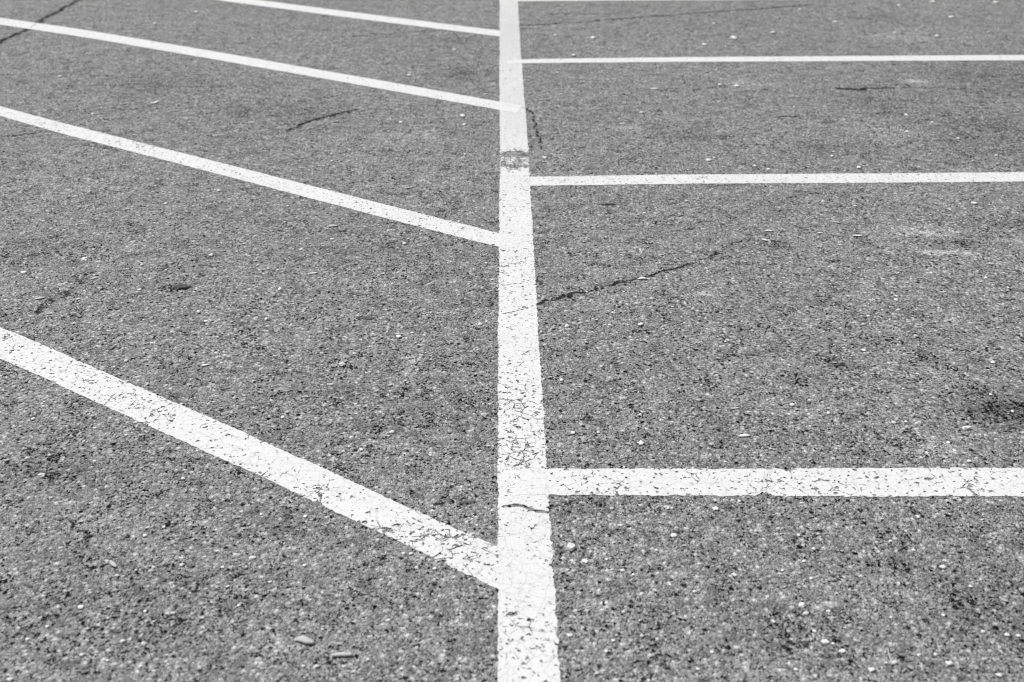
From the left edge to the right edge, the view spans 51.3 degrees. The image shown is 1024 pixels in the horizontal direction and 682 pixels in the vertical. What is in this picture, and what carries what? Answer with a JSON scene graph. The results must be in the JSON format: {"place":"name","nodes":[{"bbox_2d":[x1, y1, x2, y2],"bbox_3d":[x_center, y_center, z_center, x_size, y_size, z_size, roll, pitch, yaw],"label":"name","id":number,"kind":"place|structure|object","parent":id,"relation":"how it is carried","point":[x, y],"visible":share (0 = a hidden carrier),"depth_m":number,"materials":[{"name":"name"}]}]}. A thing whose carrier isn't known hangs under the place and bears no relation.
{"place":"outdoors","nodes":[
{"label":"outdoors","id":0,"kind":"place"},
{"bbox_2d":[110,560,116,566],"bbox_3d":[-0.961,0.537,2.571,0.011,0.007,0.031,-23,35,-37],"label":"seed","id":1,"kind":"object","parent":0,"point":[112,563],"visible":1,"depth_m":2.57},
{"bbox_2d":[359,316,374,319],"bbox_3d":[-0.512,-0.083,3.768,0.053,0.004,0.030,9,29,16],"label":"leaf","id":2,"kind":"object","parent":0,"point":[366,317],"visible":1,"depth_m":3.76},
{"bbox_2d":[0,0,1023,681],"bbox_3d":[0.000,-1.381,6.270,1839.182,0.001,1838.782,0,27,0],"label":"asphalt ground","id":3,"kind":"structure","parent":0,"point":[760,348],"depth_m":3.67,"materials":[{"name":"grey asphalt"}]},
{"bbox_2d":[172,284,191,289],"bbox_3d":[-1.238,-0.204,3.991,0.075,0.013,0.042,0,27,0],"label":"debris chunk","id":4,"kind":"object","parent":3,"relation":"on","point":[181,286],"visible":1,"depth_m":3.99,"materials":[{"name":"rubber"}]},
{"bbox_2d":[0,18,520,112],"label":"stall line","id":5,"kind":"object","parent":3,"relation":"on","point":[367,82],"visible":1,"depth_m":7.17,"materials":[{"name":"paint"}]},
{"bbox_2d":[0,106,521,250],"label":"stall line","id":6,"kind":"object","parent":3,"relation":"on","point":[504,241],"visible":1,"depth_m":5.03,"materials":[{"name":"paint"}]},
{"bbox_2d":[0,327,553,607],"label":"stall line","id":7,"kind":"object","parent":3,"relation":"on","point":[511,580],"visible":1,"depth_m":2.93,"materials":[{"name":"paint"}]},
{"bbox_2d":[294,635,314,643],"bbox_3d":[-0.455,0.655,2.341,0.047,0.009,0.021,9,29,17],"label":"wood chip","id":8,"kind":"object","parent":3,"relation":"on","point":[305,639],"visible":1,"depth_m":2.34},
{"bbox_2d":[332,652,352,656],"bbox_3d":[-0.367,0.676,2.303,0.045,0.007,0.012,0,27,0],"label":"stick","id":9,"kind":"object","parent":3,"relation":"on","point":[341,654],"visible":1,"depth_m":2.30,"materials":[{"name":"white wood"}]},
{"bbox_2d":[219,0,499,36],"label":"stall line","id":10,"kind":"object","parent":3,"relation":"on","point":[411,22],"visible":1,"depth_m":8.66,"materials":[{"name":"paint"}]},
{"bbox_2d":[2,4,1013,669],"bbox_3d":[0.023,-1.250,6.001,9.896,0.013,9.161,0,27,0],"label":"pale grit","id":11,"kind":"object","parent":3,"relation":"on","point":[464,340],"visible":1,"depth_m":3.54,"materials":[{"name":"stone"}]},
{"bbox_2d":[497,0,560,681],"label":"dividing line","id":12,"kind":"object","parent":3,"relation":"on","point":[513,124],"visible":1,"depth_m":3.29,"materials":[{"name":"paint"}]},
{"bbox_2d":[566,542,574,550],"bbox_3d":[0.145,0.507,2.627,0.022,0.010,0.022,9,29,18],"label":"stone chip","id":13,"kind":"object","parent":3,"relation":"on","point":[570,546],"visible":1,"depth_m":2.62,"materials":[{"name":"white stone"}]},
{"bbox_2d":[516,0,648,0],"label":"cross line","id":14,"kind":"object","parent":3,"relation":"on","point":[580,0],"visible":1,"depth_m":9.35,"materials":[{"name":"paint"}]},
{"bbox_2d":[507,55,1023,63],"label":"cross line","id":15,"kind":"object","parent":3,"relation":"on","point":[816,58],"visible":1,"depth_m":7.33,"materials":[{"name":"paint"}]},
{"bbox_2d":[514,467,1023,497],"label":"cross line","id":16,"kind":"object","parent":3,"relation":"on","point":[538,479],"visible":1,"depth_m":2.88,"materials":[{"name":"paint"}]},
{"bbox_2d":[529,172,1023,185],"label":"cross line","id":17,"kind":"object","parent":3,"relation":"on","point":[795,178],"visible":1,"depth_m":5.11,"materials":[{"name":"paint"}]},
{"bbox_2d":[821,639,829,644],"bbox_3d":[0.687,0.659,2.338,0.018,0.006,0.014,0,27,0],"label":"pebble","id":18,"kind":"object","parent":3,"relation":"on","point":[825,642],"visible":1,"depth_m":2.33,"materials":[{"name":"stone"}]},
{"bbox_2d":[945,661,953,665],"bbox_3d":[0.936,0.688,2.281,0.017,0.007,0.012,0,27,0],"label":"pebble","id":19,"kind":"object","parent":3,"relation":"on","point":[951,663],"visible":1,"depth_m":2.28,"materials":[{"name":"stone"}]},
{"bbox_2d":[962,426,971,429],"bbox_3d":[1.330,0.253,3.117,0.028,0.009,0.018,0,27,0],"label":"pebble","id":20,"kind":"object","parent":3,"relation":"on","point":[966,427],"visible":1,"depth_m":3.11,"materials":[{"name":"stone"}]}
]}

